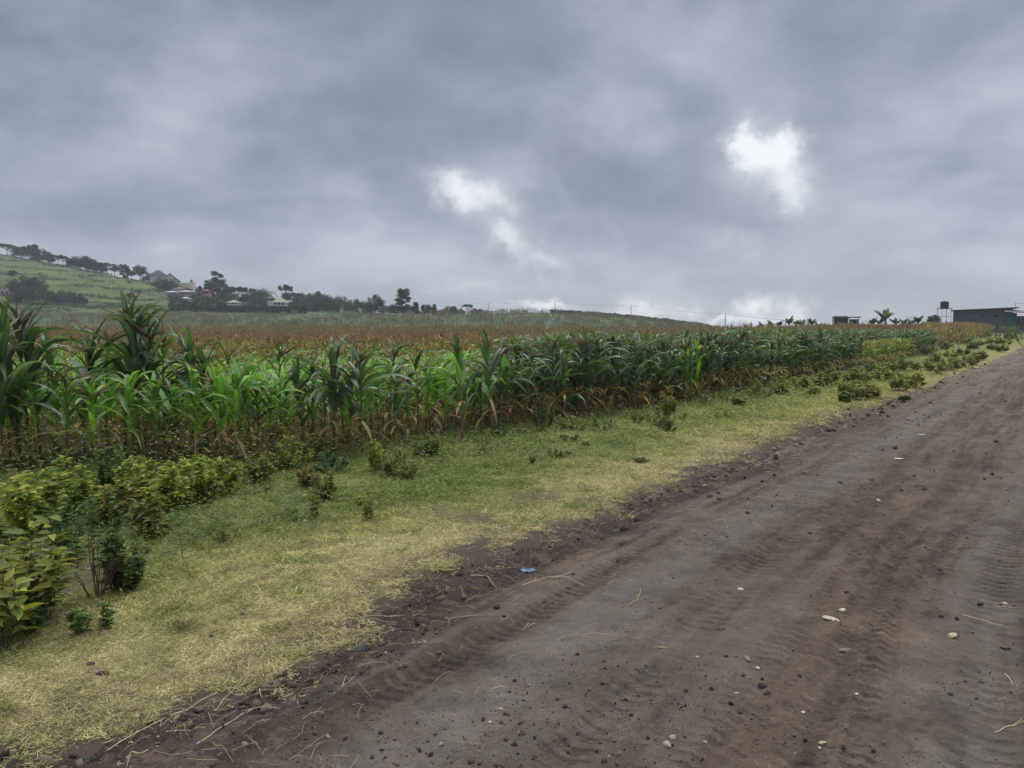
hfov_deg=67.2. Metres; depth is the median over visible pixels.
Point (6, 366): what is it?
maize plant
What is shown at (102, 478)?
weed
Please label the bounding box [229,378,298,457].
maize plant
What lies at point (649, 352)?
maize plant
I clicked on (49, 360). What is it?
maize plant
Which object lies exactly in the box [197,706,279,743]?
straw stalk
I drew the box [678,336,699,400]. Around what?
maize plant
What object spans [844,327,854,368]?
maize plant
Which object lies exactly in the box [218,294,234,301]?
tree
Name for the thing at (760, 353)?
maize plant
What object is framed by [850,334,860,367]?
maize plant
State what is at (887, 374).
verge bush
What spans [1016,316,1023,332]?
outbuilding
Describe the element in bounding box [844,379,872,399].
verge bush
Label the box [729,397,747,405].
verge bush
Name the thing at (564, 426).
weed
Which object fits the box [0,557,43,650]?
broad leaved weed
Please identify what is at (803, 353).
maize plant
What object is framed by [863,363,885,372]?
verge bush
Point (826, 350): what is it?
maize plant
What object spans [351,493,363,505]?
weed
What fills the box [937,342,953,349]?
verge bush
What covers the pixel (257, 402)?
maize plant
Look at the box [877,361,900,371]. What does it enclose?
verge bush
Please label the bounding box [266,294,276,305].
house
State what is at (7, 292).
house
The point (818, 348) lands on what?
maize plant
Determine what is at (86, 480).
weed
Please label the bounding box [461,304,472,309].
tree
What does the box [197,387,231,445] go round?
maize plant
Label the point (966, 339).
verge bush
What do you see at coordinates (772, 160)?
sky
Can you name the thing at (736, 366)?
maize plant
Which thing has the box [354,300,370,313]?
tree
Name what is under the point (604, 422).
weed
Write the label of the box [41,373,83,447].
maize plant
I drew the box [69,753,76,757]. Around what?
dirt clod
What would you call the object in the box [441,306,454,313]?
tree
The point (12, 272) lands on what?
tree
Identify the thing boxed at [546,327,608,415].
maize plant
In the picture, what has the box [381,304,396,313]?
tree
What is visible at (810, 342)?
maize plant
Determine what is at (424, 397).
maize plant
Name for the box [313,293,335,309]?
tree
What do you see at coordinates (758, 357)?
maize plant
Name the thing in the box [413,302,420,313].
tree
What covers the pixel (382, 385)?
maize plant
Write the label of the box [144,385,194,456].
maize plant
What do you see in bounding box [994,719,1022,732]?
straw stalk
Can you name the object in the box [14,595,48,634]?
seedling
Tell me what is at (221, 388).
maize plant
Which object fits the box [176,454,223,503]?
weed
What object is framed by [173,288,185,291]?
house
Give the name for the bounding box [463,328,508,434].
maize plant
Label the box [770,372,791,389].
weed
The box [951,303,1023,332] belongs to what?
long shed
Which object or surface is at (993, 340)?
verge bush
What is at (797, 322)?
banana plant
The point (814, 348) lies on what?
maize plant
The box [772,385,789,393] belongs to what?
verge bush
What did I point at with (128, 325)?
maize plant
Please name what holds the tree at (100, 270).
on the ground at (88, 748)
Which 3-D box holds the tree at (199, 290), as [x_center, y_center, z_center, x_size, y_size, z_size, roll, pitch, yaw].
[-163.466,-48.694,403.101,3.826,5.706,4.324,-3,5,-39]
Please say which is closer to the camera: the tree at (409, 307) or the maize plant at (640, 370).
the maize plant at (640, 370)
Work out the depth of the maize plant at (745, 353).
20.22 m
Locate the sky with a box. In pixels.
[0,0,1023,327]
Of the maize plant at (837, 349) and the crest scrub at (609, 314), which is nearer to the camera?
the maize plant at (837, 349)
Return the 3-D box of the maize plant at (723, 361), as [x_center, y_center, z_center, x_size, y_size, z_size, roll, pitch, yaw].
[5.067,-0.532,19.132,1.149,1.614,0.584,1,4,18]
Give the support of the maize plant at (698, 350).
on the ground at (88, 748)
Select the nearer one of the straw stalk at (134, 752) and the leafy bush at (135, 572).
the straw stalk at (134, 752)
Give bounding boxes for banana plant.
[782,316,793,325]
[792,319,804,325]
[805,317,816,324]
[866,318,876,323]
[873,308,894,323]
[890,318,901,323]
[911,315,923,324]
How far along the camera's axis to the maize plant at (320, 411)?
10.88 m
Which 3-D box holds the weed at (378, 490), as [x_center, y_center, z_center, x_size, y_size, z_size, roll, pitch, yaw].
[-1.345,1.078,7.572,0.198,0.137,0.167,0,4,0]
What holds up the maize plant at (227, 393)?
on the ground at (88, 748)
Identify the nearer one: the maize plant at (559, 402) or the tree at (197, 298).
the maize plant at (559, 402)
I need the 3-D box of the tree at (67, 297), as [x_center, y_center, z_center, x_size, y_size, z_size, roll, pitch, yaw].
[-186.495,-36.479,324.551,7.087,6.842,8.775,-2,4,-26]
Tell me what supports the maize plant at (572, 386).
on the ground at (88, 748)
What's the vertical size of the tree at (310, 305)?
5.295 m
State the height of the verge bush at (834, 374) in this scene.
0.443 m
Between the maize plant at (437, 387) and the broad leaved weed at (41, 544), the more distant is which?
the maize plant at (437, 387)
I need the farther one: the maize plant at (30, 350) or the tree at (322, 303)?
the tree at (322, 303)
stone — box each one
[48,621,61,625]
[118,756,126,761]
[241,741,247,746]
[355,644,365,651]
[493,604,499,608]
[663,741,670,747]
[716,626,724,630]
[744,656,750,661]
[822,615,838,621]
[838,648,850,651]
[948,633,957,638]
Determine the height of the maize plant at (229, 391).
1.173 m
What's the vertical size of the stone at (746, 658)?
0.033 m
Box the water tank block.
[189,280,194,291]
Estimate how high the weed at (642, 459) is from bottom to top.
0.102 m
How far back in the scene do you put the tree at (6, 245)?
444.67 m
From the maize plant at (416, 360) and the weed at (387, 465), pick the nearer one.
the weed at (387, 465)
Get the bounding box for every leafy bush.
[56,494,127,597]
[100,541,148,591]
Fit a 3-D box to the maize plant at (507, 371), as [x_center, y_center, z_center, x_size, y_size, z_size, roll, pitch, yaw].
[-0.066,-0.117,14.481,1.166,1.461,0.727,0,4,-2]
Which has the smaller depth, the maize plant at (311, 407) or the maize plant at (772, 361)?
the maize plant at (311, 407)
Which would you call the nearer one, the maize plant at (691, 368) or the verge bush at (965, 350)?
the maize plant at (691, 368)
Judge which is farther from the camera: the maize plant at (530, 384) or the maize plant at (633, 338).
the maize plant at (633, 338)
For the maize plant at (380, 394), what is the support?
on the ground at (88, 748)
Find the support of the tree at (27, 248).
on the ground at (88, 748)
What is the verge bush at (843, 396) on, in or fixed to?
on the ground at (88, 748)
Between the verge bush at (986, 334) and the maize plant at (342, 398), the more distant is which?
the verge bush at (986, 334)
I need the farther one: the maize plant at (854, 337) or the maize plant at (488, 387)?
the maize plant at (854, 337)
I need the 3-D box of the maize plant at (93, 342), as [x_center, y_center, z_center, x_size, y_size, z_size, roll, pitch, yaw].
[-5.473,-0.005,10.085,1.656,1.804,0.726,0,4,0]
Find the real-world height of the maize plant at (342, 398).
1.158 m
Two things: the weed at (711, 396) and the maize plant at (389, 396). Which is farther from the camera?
the weed at (711, 396)
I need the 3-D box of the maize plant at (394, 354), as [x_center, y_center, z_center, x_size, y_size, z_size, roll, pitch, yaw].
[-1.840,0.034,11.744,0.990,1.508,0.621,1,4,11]
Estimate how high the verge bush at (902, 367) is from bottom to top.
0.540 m
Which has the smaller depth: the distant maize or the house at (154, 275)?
the distant maize
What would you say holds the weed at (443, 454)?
on the ground at (88, 748)
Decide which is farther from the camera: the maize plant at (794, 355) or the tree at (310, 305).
the tree at (310, 305)
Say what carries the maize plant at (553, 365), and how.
on the ground at (88, 748)
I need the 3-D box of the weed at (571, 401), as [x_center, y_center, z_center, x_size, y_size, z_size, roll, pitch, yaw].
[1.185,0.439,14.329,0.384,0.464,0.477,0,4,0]
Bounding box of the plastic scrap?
[519,567,536,572]
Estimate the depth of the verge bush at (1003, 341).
71.51 m
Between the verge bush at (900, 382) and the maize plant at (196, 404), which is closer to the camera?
the maize plant at (196, 404)
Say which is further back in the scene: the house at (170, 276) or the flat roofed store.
the house at (170, 276)
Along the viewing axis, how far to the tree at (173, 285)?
400.39 m
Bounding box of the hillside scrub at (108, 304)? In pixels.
[0,255,318,312]
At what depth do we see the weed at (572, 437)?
11.16 m
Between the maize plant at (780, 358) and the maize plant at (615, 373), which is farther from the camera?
the maize plant at (780, 358)
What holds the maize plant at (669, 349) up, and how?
on the ground at (88, 748)
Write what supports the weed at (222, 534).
on the ground at (88, 748)
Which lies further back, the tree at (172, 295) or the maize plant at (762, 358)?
the tree at (172, 295)
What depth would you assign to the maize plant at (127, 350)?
10.19 m
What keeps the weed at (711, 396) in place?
on the ground at (88, 748)
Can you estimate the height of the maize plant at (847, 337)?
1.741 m
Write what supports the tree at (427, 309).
on the ground at (88, 748)
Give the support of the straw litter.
on the dirt road
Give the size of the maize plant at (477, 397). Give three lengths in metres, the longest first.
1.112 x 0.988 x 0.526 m
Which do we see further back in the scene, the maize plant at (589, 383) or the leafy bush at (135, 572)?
the maize plant at (589, 383)
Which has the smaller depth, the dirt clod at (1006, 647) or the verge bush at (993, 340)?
the dirt clod at (1006, 647)
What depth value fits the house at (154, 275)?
419.03 m
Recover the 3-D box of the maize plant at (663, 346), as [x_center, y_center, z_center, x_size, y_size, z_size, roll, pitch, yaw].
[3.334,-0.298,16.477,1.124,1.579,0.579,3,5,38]
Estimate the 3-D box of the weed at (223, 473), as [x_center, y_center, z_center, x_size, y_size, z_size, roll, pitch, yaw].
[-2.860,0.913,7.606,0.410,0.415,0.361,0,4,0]
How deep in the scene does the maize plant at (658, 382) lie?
18.16 m
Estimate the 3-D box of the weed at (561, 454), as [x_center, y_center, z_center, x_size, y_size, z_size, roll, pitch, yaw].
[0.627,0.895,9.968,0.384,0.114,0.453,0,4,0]
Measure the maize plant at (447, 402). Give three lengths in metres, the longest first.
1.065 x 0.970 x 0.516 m
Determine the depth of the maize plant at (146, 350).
10.18 m
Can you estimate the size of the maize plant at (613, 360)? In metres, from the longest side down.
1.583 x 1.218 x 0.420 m
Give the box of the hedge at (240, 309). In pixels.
[168,303,306,313]
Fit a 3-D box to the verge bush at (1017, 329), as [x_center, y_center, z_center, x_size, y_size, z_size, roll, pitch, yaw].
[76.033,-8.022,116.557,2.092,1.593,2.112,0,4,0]
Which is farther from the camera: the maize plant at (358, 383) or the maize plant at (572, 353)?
the maize plant at (572, 353)
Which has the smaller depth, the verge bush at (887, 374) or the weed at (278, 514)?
the weed at (278, 514)
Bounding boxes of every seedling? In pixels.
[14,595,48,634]
[65,608,94,633]
[94,601,117,629]
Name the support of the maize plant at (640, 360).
on the ground at (88, 748)
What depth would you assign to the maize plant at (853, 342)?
30.99 m
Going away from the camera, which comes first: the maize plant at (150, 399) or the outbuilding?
the maize plant at (150, 399)
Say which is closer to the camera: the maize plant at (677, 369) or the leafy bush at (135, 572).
the leafy bush at (135, 572)
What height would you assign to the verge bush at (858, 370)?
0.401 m
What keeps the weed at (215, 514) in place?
on the ground at (88, 748)
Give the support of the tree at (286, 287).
on the ground at (88, 748)
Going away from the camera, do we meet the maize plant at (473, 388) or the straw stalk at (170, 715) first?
the straw stalk at (170, 715)
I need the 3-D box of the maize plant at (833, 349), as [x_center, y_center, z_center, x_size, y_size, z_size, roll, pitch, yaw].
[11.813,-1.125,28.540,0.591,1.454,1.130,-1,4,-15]
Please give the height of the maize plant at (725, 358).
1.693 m
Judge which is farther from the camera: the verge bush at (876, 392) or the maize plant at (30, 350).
the verge bush at (876, 392)
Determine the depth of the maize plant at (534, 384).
15.25 m
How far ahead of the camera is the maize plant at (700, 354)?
18.33 m
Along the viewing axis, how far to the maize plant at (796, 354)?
24.25 m
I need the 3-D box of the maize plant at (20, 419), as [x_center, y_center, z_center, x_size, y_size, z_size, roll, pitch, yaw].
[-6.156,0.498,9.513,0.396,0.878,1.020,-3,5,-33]
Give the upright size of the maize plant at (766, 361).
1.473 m
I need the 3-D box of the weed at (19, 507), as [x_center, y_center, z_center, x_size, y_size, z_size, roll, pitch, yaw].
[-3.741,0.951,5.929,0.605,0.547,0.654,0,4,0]
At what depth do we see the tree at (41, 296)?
322.25 m
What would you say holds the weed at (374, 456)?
on the ground at (88, 748)
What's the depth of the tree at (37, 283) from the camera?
339.67 m
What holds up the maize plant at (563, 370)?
on the ground at (88, 748)
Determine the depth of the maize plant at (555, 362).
13.82 m
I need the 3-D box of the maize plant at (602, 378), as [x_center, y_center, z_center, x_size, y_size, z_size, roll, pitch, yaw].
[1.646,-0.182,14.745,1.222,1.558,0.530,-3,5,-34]
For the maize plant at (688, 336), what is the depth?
18.40 m
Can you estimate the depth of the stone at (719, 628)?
4.17 m
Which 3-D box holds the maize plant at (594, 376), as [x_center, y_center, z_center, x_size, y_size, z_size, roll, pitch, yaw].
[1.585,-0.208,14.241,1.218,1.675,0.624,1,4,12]
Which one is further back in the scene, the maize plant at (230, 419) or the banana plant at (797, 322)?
the banana plant at (797, 322)
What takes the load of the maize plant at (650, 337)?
on the ground at (88, 748)
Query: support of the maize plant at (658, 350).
on the ground at (88, 748)
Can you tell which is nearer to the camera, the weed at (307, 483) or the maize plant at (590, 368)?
the weed at (307, 483)
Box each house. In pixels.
[0,290,11,294]
[149,270,166,282]
[163,273,179,281]
[164,291,179,298]
[172,278,180,287]
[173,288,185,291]
[179,290,193,300]
[180,283,188,287]
[202,289,211,301]
[226,300,241,306]
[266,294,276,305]
[272,296,288,310]
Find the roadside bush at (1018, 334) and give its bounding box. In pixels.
[1014,330,1023,344]
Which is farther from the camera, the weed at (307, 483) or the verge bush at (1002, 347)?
the verge bush at (1002, 347)
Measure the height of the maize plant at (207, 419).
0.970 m
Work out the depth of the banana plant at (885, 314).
149.34 m
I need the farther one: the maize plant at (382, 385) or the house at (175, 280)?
the house at (175, 280)
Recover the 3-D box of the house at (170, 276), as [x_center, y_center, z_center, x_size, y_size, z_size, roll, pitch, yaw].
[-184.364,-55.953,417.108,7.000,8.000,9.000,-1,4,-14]
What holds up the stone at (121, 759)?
on the dirt road
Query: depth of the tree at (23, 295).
321.90 m
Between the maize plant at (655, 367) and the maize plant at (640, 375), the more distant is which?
the maize plant at (655, 367)
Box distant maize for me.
[0,308,995,356]
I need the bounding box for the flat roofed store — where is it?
[832,316,860,325]
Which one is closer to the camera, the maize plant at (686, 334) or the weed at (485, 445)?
the weed at (485, 445)
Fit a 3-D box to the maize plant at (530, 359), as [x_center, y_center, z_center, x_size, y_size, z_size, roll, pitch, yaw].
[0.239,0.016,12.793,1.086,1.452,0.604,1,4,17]
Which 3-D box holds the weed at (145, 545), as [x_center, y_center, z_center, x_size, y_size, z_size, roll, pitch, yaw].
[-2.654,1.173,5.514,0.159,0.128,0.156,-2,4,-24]
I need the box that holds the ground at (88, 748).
[0,254,1023,763]
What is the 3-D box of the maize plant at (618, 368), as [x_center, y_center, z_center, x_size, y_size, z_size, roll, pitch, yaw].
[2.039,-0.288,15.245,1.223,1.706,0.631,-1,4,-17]
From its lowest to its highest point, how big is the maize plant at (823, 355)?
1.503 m
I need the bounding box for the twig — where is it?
[178,527,188,559]
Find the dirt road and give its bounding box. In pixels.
[0,346,1023,767]
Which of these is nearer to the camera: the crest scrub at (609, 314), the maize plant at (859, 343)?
the maize plant at (859, 343)
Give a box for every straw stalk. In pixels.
[108,675,265,749]
[118,749,147,767]
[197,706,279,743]
[215,662,263,709]
[330,615,400,621]
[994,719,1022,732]
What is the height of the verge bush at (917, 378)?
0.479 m
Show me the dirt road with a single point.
(872, 630)
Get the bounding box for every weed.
[0,470,74,540]
[0,514,79,631]
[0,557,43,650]
[7,536,77,619]
[35,495,85,562]
[36,455,108,517]
[77,446,124,499]
[86,476,148,524]
[109,455,157,502]
[123,492,174,538]
[130,537,151,553]
[131,460,193,512]
[142,528,168,539]
[167,508,191,525]
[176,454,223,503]
[183,528,201,545]
[188,516,220,531]
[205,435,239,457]
[205,454,244,494]
[206,510,229,529]
[206,519,243,542]
[240,450,277,481]
[257,510,281,522]
[267,435,313,469]
[282,500,300,521]
[294,467,311,486]
[296,464,314,487]
[298,433,342,460]
[307,488,322,517]
[309,468,338,500]
[310,448,348,471]
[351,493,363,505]
[357,489,378,520]
[365,438,387,470]
[366,488,385,497]
[380,448,411,475]
[400,461,418,478]
[411,439,436,456]
[422,428,440,455]
[437,449,449,460]
[476,431,492,453]
[492,421,509,436]
[495,464,507,473]
[529,454,536,462]
[530,392,556,431]
[546,448,573,456]
[556,416,596,429]
[559,433,578,440]
[566,396,584,416]
[593,413,615,428]
[623,409,645,423]
[632,457,650,463]
[645,411,665,425]
[654,385,678,417]
[655,415,676,431]
[697,391,715,404]
[744,376,773,398]
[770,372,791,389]
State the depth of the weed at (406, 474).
8.48 m
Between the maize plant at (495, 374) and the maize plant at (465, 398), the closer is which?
the maize plant at (465, 398)
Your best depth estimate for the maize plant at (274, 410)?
11.03 m
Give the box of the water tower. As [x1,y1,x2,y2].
[936,301,952,322]
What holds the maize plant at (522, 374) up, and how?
on the ground at (88, 748)
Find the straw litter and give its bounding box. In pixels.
[65,437,860,767]
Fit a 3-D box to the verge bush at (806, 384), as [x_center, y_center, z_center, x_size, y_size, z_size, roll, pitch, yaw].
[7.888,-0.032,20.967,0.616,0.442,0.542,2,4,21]
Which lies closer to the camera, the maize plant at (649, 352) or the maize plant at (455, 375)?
the maize plant at (455, 375)
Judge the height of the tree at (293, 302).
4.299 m
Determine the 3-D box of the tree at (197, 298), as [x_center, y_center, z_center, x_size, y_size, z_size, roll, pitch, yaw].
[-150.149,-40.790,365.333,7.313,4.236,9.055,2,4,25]
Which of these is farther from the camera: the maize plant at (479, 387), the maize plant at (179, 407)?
the maize plant at (479, 387)
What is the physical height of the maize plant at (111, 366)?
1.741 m
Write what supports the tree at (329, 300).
on the ground at (88, 748)
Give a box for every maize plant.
[0,293,94,465]
[0,297,72,468]
[0,317,41,471]
[0,401,42,458]
[4,315,78,459]
[4,371,74,468]
[5,391,53,461]
[5,400,30,459]
[20,358,109,465]
[20,390,49,454]
[29,389,70,437]
[31,378,90,459]
[34,326,80,456]
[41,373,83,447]
[44,317,152,442]
[48,372,123,458]
[51,374,117,464]
[61,387,103,454]
[63,378,138,458]
[70,298,183,452]
[78,325,128,445]
[83,302,218,449]
[88,371,165,462]
[95,374,150,450]
[100,287,164,446]
[100,372,165,455]
[108,336,158,447]
[110,387,147,444]
[111,381,189,455]
[127,372,208,459]
[132,372,190,460]
[140,324,205,447]
[143,323,225,450]
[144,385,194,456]
[146,371,172,442]
[146,376,193,448]
[155,340,253,449]
[163,382,237,463]
[174,358,212,460]
[179,382,233,451]
[195,372,258,458]
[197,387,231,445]
[199,363,240,450]
[200,364,275,452]
[205,334,265,437]
[210,385,266,447]
[212,362,262,461]
[213,374,289,459]
[224,365,232,440]
[224,382,230,443]
[225,365,269,435]
[226,356,283,453]
[228,374,267,442]
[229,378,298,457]
[239,378,313,455]
[243,339,318,443]
[243,377,268,435]
[252,372,269,441]
[258,377,308,438]
[259,381,291,441]
[264,376,289,437]
[271,382,299,443]
[275,371,321,445]
[283,334,371,452]
[285,357,323,451]
[287,351,328,447]
[288,378,345,442]
[291,375,331,438]
[291,385,327,433]
[292,366,344,446]
[301,334,416,454]
[310,385,356,439]
[314,350,395,450]
[316,370,366,442]
[326,363,362,445]
[331,359,373,444]
[345,361,387,432]
[348,368,388,436]
[353,364,414,439]
[354,368,389,432]
[361,340,421,434]
[365,367,402,424]
[365,368,398,427]
[368,370,386,434]
[373,384,425,433]
[379,370,417,443]
[379,373,421,428]
[381,348,454,435]
[391,366,422,441]
[391,366,438,431]
[400,371,425,426]
[403,362,429,422]
[404,354,455,432]
[405,363,453,429]
[412,367,449,423]
[413,332,485,439]
[415,368,456,426]
[418,361,476,431]
[422,364,470,427]
[438,370,484,419]
[439,376,482,422]
[440,368,456,423]
[447,361,493,425]
[451,378,486,423]
[454,360,498,418]
[462,348,516,425]
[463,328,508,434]
[463,359,496,429]
[467,348,503,413]
[469,361,490,430]
[470,341,534,427]
[470,375,510,422]
[482,342,528,420]
[483,354,508,411]
[484,348,542,427]
[491,337,534,397]
[493,336,554,419]
[495,344,527,413]
[495,357,524,419]
[497,337,544,418]
[501,337,530,422]
[504,341,555,425]
[505,349,535,411]
[518,348,541,417]
[519,347,547,412]
[521,349,549,403]
[523,335,583,422]
[523,340,568,417]
[527,338,569,416]
[527,340,548,409]
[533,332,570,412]
[533,333,566,415]
[534,331,568,409]
[544,331,585,418]
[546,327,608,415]
[547,333,573,413]
[548,338,572,411]
[549,335,570,410]
[561,328,614,417]
[564,334,589,410]
[565,330,594,410]
[566,328,587,389]
[566,341,601,410]
[567,338,610,412]
[568,328,630,415]
[568,331,609,408]
[569,336,615,415]
[579,335,617,413]
[584,330,593,403]
[593,346,627,406]
[594,330,626,407]
[594,333,641,414]
[595,326,644,412]
[599,346,628,397]
[600,334,625,408]
[601,342,635,408]
[602,326,630,412]
[607,339,660,409]
[615,344,644,405]
[618,338,653,405]
[619,330,654,387]
[619,337,664,408]
[620,338,656,408]
[623,342,664,401]
[626,332,646,404]
[626,332,652,399]
[633,330,676,402]
[640,335,660,405]
[641,329,668,403]
[645,329,676,400]
[650,335,687,397]
[651,333,661,399]
[652,331,686,391]
[652,339,696,392]
[654,332,681,397]
[654,336,675,397]
[654,354,664,399]
[655,330,685,397]
[659,338,681,390]
[663,338,683,395]
[669,333,694,397]
[673,337,700,402]
[675,328,706,397]
[675,347,700,400]
[676,331,706,398]
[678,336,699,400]
[680,339,709,397]
[681,339,715,396]
[689,328,707,393]
[694,327,718,393]
[695,332,719,398]
[700,333,738,393]
[702,330,724,394]
[703,329,739,387]
[704,337,721,389]
[709,334,744,391]
[711,333,731,391]
[714,338,750,391]
[715,328,756,392]
[720,327,764,391]
[721,328,739,390]
[723,330,764,385]
[723,333,734,386]
[727,329,752,390]
[728,342,749,382]
[732,333,745,387]
[733,331,759,386]
[739,329,772,387]
[742,333,776,378]
[743,334,766,379]
[745,333,775,382]
[746,336,774,385]
[753,332,773,386]
[759,335,776,385]
[760,338,785,381]
[765,332,783,381]
[765,336,791,383]
[766,333,795,380]
[766,335,781,384]
[768,331,788,378]
[770,334,791,376]
[775,337,800,377]
[781,335,808,378]
[784,336,803,374]
[785,333,811,375]
[785,335,798,376]
[791,337,805,375]
[796,327,822,376]
[796,329,814,374]
[797,333,821,375]
[797,335,815,373]
[797,336,816,374]
[798,331,828,374]
[798,333,818,375]
[805,334,819,375]
[813,327,834,375]
[813,331,832,375]
[813,335,836,367]
[813,336,835,369]
[815,332,835,369]
[816,332,828,372]
[819,328,843,368]
[820,334,841,366]
[825,335,832,365]
[825,336,843,365]
[827,327,842,368]
[832,331,848,370]
[832,332,851,369]
[837,331,864,362]
[838,331,856,367]
[839,334,845,370]
[842,330,860,366]
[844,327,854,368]
[845,330,865,365]
[848,335,864,366]
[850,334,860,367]
[853,331,867,365]
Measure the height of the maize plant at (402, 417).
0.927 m
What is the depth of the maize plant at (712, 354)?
18.75 m
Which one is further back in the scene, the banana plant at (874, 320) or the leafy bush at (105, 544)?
the banana plant at (874, 320)
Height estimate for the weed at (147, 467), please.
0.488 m
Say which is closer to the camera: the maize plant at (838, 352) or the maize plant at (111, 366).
the maize plant at (111, 366)
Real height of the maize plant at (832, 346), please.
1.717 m
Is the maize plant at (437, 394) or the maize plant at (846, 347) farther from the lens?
the maize plant at (846, 347)
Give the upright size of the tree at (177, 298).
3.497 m
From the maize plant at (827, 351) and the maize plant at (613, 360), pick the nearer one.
the maize plant at (613, 360)
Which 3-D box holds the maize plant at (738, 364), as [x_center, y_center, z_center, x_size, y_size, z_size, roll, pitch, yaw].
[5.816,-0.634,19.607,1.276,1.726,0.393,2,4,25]
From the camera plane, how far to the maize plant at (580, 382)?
14.77 m
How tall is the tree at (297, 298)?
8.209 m
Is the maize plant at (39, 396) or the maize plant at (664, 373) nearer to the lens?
the maize plant at (39, 396)
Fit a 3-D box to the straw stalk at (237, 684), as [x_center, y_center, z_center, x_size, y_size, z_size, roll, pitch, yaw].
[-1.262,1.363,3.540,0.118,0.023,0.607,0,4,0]
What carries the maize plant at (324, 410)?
on the ground at (88, 748)
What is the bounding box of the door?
[1006,313,1016,332]
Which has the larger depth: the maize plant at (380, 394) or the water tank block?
the water tank block
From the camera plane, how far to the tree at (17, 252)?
433.65 m
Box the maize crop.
[7,326,943,441]
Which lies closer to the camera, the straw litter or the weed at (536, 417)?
the straw litter
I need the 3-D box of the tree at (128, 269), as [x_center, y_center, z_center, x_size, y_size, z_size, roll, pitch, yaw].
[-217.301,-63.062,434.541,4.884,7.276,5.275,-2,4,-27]
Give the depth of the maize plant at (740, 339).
19.92 m
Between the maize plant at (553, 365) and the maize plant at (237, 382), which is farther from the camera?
the maize plant at (553, 365)
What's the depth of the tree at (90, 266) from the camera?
431.35 m
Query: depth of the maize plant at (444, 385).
12.20 m
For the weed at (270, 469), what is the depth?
8.27 m
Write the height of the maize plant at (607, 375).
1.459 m
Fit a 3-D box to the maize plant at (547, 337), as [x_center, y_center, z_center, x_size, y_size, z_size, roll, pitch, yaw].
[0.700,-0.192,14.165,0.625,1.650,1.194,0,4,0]
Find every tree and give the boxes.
[0,244,17,254]
[5,274,38,291]
[5,293,20,302]
[6,270,17,279]
[9,246,31,257]
[11,286,38,302]
[21,245,32,257]
[21,276,48,290]
[29,244,40,259]
[29,249,52,260]
[32,287,50,302]
[40,254,55,262]
[46,289,66,303]
[48,255,65,259]
[60,289,76,304]
[63,256,89,268]
[69,294,89,304]
[70,256,93,269]
[85,258,102,270]
[91,265,109,271]
[96,263,115,274]
[109,265,118,272]
[118,264,126,277]
[123,266,130,277]
[125,292,134,301]
[131,265,147,280]
[141,272,150,281]
[151,276,171,289]
[163,280,179,290]
[166,293,181,297]
[168,297,183,303]
[180,299,192,304]
[187,294,202,301]
[196,286,202,294]
[203,280,211,289]
[208,271,223,296]
[217,278,227,295]
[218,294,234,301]
[220,285,235,298]
[228,287,242,300]
[237,296,246,304]
[239,287,251,302]
[244,288,259,298]
[250,287,277,302]
[278,284,292,294]
[281,292,290,300]
[285,292,299,298]
[288,300,301,306]
[289,292,307,305]
[299,293,316,301]
[303,301,317,311]
[304,291,327,303]
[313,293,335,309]
[314,300,328,311]
[324,295,343,309]
[324,302,340,311]
[332,296,351,311]
[343,302,357,311]
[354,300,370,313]
[364,294,385,314]
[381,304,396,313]
[389,303,405,313]
[394,288,411,313]
[403,304,417,312]
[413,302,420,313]
[422,304,435,314]
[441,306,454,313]
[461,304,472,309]
[927,314,940,321]
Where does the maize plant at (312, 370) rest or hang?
on the ground at (88, 748)
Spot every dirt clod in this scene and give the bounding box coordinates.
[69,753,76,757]
[96,671,108,676]
[758,683,766,688]
[1001,646,1010,649]
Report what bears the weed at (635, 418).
on the ground at (88, 748)
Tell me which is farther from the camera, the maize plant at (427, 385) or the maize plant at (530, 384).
the maize plant at (530, 384)
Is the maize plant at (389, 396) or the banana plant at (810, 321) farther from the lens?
the banana plant at (810, 321)
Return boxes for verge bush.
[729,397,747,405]
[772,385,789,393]
[790,375,812,389]
[806,387,821,394]
[811,371,832,386]
[821,366,841,376]
[828,371,850,384]
[836,381,861,391]
[837,391,852,402]
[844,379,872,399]
[849,366,866,373]
[849,368,875,383]
[862,384,882,397]
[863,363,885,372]
[870,365,895,381]
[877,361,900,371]
[885,358,906,364]
[887,369,911,390]
[894,358,920,370]
[898,394,911,400]
[904,370,926,386]
[908,358,933,369]
[918,346,938,355]
[926,351,942,362]
[926,358,953,374]
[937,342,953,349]
[940,354,966,370]
[941,349,960,356]
[956,348,970,355]
[959,353,981,367]
[961,336,973,343]
[966,341,980,349]
[972,350,988,359]
[982,330,996,338]
[985,337,1000,344]
[986,343,997,349]
[993,328,1008,337]
[994,344,1009,351]
[997,336,1012,344]
[1000,325,1015,331]
[1003,333,1016,340]
[1006,326,1021,334]
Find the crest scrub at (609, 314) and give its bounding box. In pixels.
[550,309,718,328]
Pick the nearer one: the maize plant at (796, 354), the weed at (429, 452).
the weed at (429, 452)
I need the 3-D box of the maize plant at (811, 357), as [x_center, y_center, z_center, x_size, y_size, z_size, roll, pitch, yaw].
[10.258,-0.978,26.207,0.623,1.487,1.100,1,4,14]
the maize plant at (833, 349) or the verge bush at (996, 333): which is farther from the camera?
the verge bush at (996, 333)
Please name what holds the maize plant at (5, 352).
on the ground at (88, 748)
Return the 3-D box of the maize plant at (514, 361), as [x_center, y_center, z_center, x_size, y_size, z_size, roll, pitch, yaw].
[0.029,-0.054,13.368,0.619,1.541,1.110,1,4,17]

